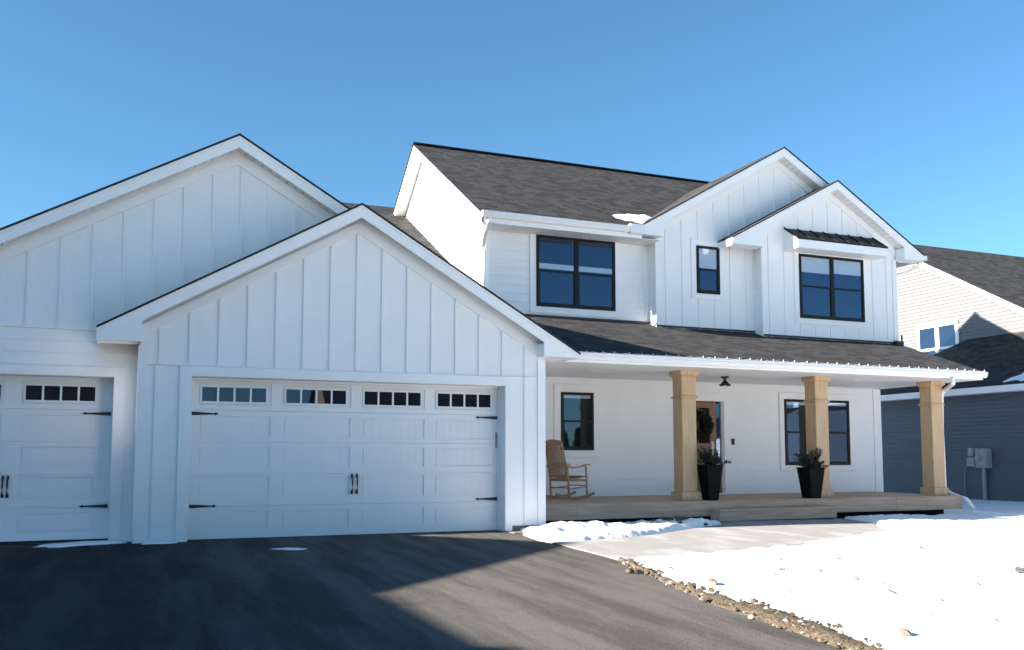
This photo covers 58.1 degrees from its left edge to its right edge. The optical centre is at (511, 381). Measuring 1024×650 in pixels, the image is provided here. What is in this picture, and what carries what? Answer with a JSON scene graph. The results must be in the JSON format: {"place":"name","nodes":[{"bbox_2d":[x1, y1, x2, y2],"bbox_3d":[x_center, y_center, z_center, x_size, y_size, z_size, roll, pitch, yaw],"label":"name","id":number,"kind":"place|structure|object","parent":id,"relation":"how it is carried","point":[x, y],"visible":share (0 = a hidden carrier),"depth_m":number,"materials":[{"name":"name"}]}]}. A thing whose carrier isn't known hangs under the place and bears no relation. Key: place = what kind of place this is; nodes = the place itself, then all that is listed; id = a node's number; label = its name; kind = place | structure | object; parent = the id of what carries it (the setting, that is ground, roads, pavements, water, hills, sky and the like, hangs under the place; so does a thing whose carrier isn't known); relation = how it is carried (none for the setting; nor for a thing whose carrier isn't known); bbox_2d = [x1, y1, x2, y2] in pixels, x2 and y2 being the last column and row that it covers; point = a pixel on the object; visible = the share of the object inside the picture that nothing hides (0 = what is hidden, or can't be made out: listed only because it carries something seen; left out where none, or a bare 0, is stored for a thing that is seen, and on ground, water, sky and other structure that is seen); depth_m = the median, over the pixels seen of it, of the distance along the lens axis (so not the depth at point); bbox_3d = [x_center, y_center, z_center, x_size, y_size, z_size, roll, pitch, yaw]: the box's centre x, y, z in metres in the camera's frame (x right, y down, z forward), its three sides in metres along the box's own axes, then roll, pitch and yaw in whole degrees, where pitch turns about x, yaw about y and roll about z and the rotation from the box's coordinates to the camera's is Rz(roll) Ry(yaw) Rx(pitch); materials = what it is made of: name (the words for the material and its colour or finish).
{"place":"outdoors","nodes":[
{"label":"outdoors","id":0,"kind":"place"},
{"bbox_2d":[0,530,842,649],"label":"driveway","id":1,"kind":"structure","parent":0,"point":[482,590],"depth_m":8.70,"materials":[{"name":"grey asphalt"}]},
{"bbox_2d":[36,540,126,547],"bbox_3d":[-6.119,2.300,13.082,1.382,0.051,0.529,4,-6,-41],"label":"snow patch","id":2,"kind":"object","parent":1,"relation":"on","point":[69,544],"visible":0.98,"depth_m":12.99,"materials":[{"name":"white snow"}]},
{"bbox_2d":[141,542,177,544],"bbox_3d":[-5.057,2.322,13.234,0.557,0.032,0.138,2,-5,-22],"label":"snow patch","id":3,"kind":"object","parent":1,"relation":"on","point":[158,543],"visible":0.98,"depth_m":13.20,"materials":[{"name":"white snow"}]},
{"bbox_2d":[273,548,306,549],"bbox_3d":[-3.068,2.311,12.716,0.514,0.022,0.312,-2,-5,24],"label":"snow patch","id":4,"kind":"object","parent":1,"relation":"on","point":[290,548],"visible":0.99,"depth_m":12.69,"materials":[{"name":"white snow"}]},
{"bbox_2d":[0,499,1023,649],"bbox_3d":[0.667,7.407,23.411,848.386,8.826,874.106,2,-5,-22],"label":"snow ground","id":5,"kind":"structure","parent":0,"point":[910,588],"depth_m":10.39,"materials":[{"name":"white snow"}]},
{"bbox_2d":[0,133,1023,543],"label":"farmhouse","id":6,"kind":"object","parent":5,"relation":"on","point":[240,335],"visible":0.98,"depth_m":15.45,"materials":[{"name":"white paint"}]},
{"bbox_2d":[0,375,113,541],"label":"garage door","id":7,"kind":"structure","parent":6,"relation":"in","point":[56,432],"depth_m":13.80,"materials":[{"name":"white metal"}]},
{"bbox_2d":[188,380,496,539],"bbox_3d":[-2.554,1.231,14.824,5.018,2.440,0.128,2,-5,-22],"label":"garage door","id":8,"kind":"structure","parent":6,"relation":"in","point":[268,459],"depth_m":14.74,"materials":[{"name":"white metal"}]},
{"bbox_2d":[546,439,594,498],"bbox_3d":[1.089,1.768,18.625,1.016,1.191,0.718,3,-6,-36],"label":"rocking chair","id":9,"kind":"object","parent":6,"relation":"on","point":[552,447],"visible":0.95,"depth_m":18.48,"materials":[{"name":"brown wood"}]},
{"bbox_2d":[530,234,620,317],"bbox_3d":[1.398,-2.360,20.050,2.210,1.845,0.051,2,-5,-22],"label":"window","id":10,"kind":"structure","parent":6,"relation":"in","point":[569,276],"depth_m":20.03,"materials":[{"name":"blue glass"}]},
{"bbox_2d":[553,384,599,456],"bbox_3d":[1.403,0.845,19.797,1.103,1.556,0.049,2,-5,-22],"label":"window","id":11,"kind":"structure","parent":6,"relation":"in","point":[576,407],"depth_m":19.81,"materials":[{"name":"black plastic"}]},
{"bbox_2d":[613,214,651,222],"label":"snow on roof","id":12,"kind":"structure","parent":6,"relation":"on","point":[636,218],"depth_m":20.69,"materials":[{"name":"white snow"}]},
{"bbox_2d":[696,402,714,491],"bbox_3d":[4.261,1.504,21.009,0.880,2.080,0.108,2,-5,-22],"label":"front door","id":13,"kind":"structure","parent":6,"relation":"in","point":[708,407],"depth_m":21.14,"materials":[{"name":"brown wood"}]},
{"bbox_2d":[696,408,714,440],"bbox_3d":[4.261,0.990,20.960,0.790,0.786,0.305,2,-5,-22],"label":"wreath","id":14,"kind":"object","parent":13,"relation":"attached to","point":[707,428],"visible":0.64,"depth_m":20.95,"materials":[{"name":"green plant"}]},
{"bbox_2d":[690,238,724,300],"bbox_3d":[4.460,-2.543,20.976,0.901,1.368,0.049,2,-5,-22],"label":"window","id":15,"kind":"structure","parent":6,"relation":"in","point":[707,260],"depth_m":20.97,"materials":[{"name":"black plastic"}]},
{"bbox_2d":[697,445,730,500],"bbox_3d":[3.929,1.802,18.251,0.621,1.086,0.821,3,-6,-32],"label":"planter","id":16,"kind":"object","parent":6,"relation":"on","point":[710,472],"visible":1,"depth_m":18.09,"materials":[{"name":"plastic"}]},
{"bbox_2d":[719,376,730,385],"bbox_3d":[4.530,-0.007,19.606,0.256,0.200,0.256,2,-5,-22],"label":"porch light","id":17,"kind":"object","parent":6,"relation":"hanging from","point":[724,382],"visible":1,"depth_m":19.55,"materials":[{"name":"black metal"}]},
{"bbox_2d":[579,351,984,371],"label":"string lights","id":18,"kind":"object","parent":6,"relation":"attached to","point":[773,360],"visible":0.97,"depth_m":18.13,"materials":[{"name":"white plastic"}]},
{"bbox_2d":[793,447,829,498],"bbox_3d":[6.223,1.888,19.126,0.731,1.059,0.655,-2,-5,23],"label":"planter","id":19,"kind":"object","parent":6,"relation":"on","point":[811,478],"visible":1,"depth_m":18.99,"materials":[{"name":"plastic"}]},
{"bbox_2d":[778,393,854,470],"bbox_3d":[7.371,1.221,22.228,2.236,1.842,0.051,2,-5,-22],"label":"window","id":20,"kind":"structure","parent":6,"relation":"in","point":[792,417],"depth_m":22.15,"materials":[{"name":"black plastic"}]},
{"bbox_2d":[793,252,868,327],"bbox_3d":[7.608,-2.222,21.910,2.212,1.794,0.051,2,-5,-22],"label":"window","id":21,"kind":"structure","parent":6,"relation":"in","point":[829,290],"depth_m":21.88,"materials":[{"name":"blue glass"}]},
{"bbox_2d":[506,525,539,534],"bbox_3d":[0.301,2.511,15.418,0.780,0.188,0.520,2,-5,-22],"label":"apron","id":22,"kind":"object","parent":5,"relation":"on","point":[515,529],"visible":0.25,"depth_m":15.48,"materials":[{"name":"grey concrete"}]},
{"bbox_2d":[708,579,717,585],"bbox_3d":[2.077,2.077,9.526,0.097,0.074,0.113,-2,-5,21],"label":"rock","id":23,"kind":"object","parent":5,"relation":"on","point":[711,582],"visible":1,"depth_m":9.48,"materials":[{"name":"beige stone"}]},
{"bbox_2d":[552,518,884,559],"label":"walkway","id":24,"kind":"structure","parent":5,"relation":"on","point":[734,535],"depth_m":14.49,"materials":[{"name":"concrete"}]},
{"bbox_2d":[617,557,882,649],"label":"dirt edge","id":25,"kind":"object","parent":5,"relation":"on","point":[828,635],"visible":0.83,"depth_m":7.88,"materials":[{"name":"soil"}]},
{"bbox_2d":[622,561,885,649],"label":"pale gravel","id":26,"kind":"structure","parent":25,"relation":"on","point":[749,616],"depth_m":7.88,"materials":[{"name":"beige gravel"}]},
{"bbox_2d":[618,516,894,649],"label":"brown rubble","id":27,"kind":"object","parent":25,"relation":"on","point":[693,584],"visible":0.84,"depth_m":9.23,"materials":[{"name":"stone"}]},
{"bbox_2d":[898,628,912,636],"bbox_3d":[2.976,1.907,6.983,0.109,0.074,0.099,2,-5,-22],"label":"rock","id":28,"kind":"object","parent":5,"relation":"on","point":[902,632],"visible":1,"depth_m":6.95,"materials":[{"name":"beige stone"}]},
{"bbox_2d":[879,244,1023,501],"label":"neighbour house","id":29,"kind":"structure","parent":5,"relation":"on","point":[964,307],"depth_m":29.49,"materials":[{"name":"beige plastic"}]},
{"bbox_2d":[916,320,959,354],"bbox_3d":[14.654,-1.086,31.701,0.047,1.851,1.770,2,-5,-22],"label":"window","id":30,"kind":"structure","parent":29,"relation":"in","point":[932,339],"depth_m":31.71,"materials":[{"name":"blue glass"}]},
{"bbox_2d":[1003,372,1023,381],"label":"snow on roof","id":31,"kind":"structure","parent":29,"relation":"on","point":[1020,377],"depth_m":25.84,"materials":[{"name":"white snow"}]},
{"bbox_2d":[1015,567,1023,572],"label":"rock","id":32,"kind":"object","parent":5,"relation":"on","point":[1019,569],"visible":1,"depth_m":10.53,"materials":[{"name":"beige stone"}]},
{"bbox_2d":[0,0,1023,256],"label":"sky","id":33,"kind":"structure","parent":0,"point":[916,107],"materials":[{"name":"blue"}]}
]}

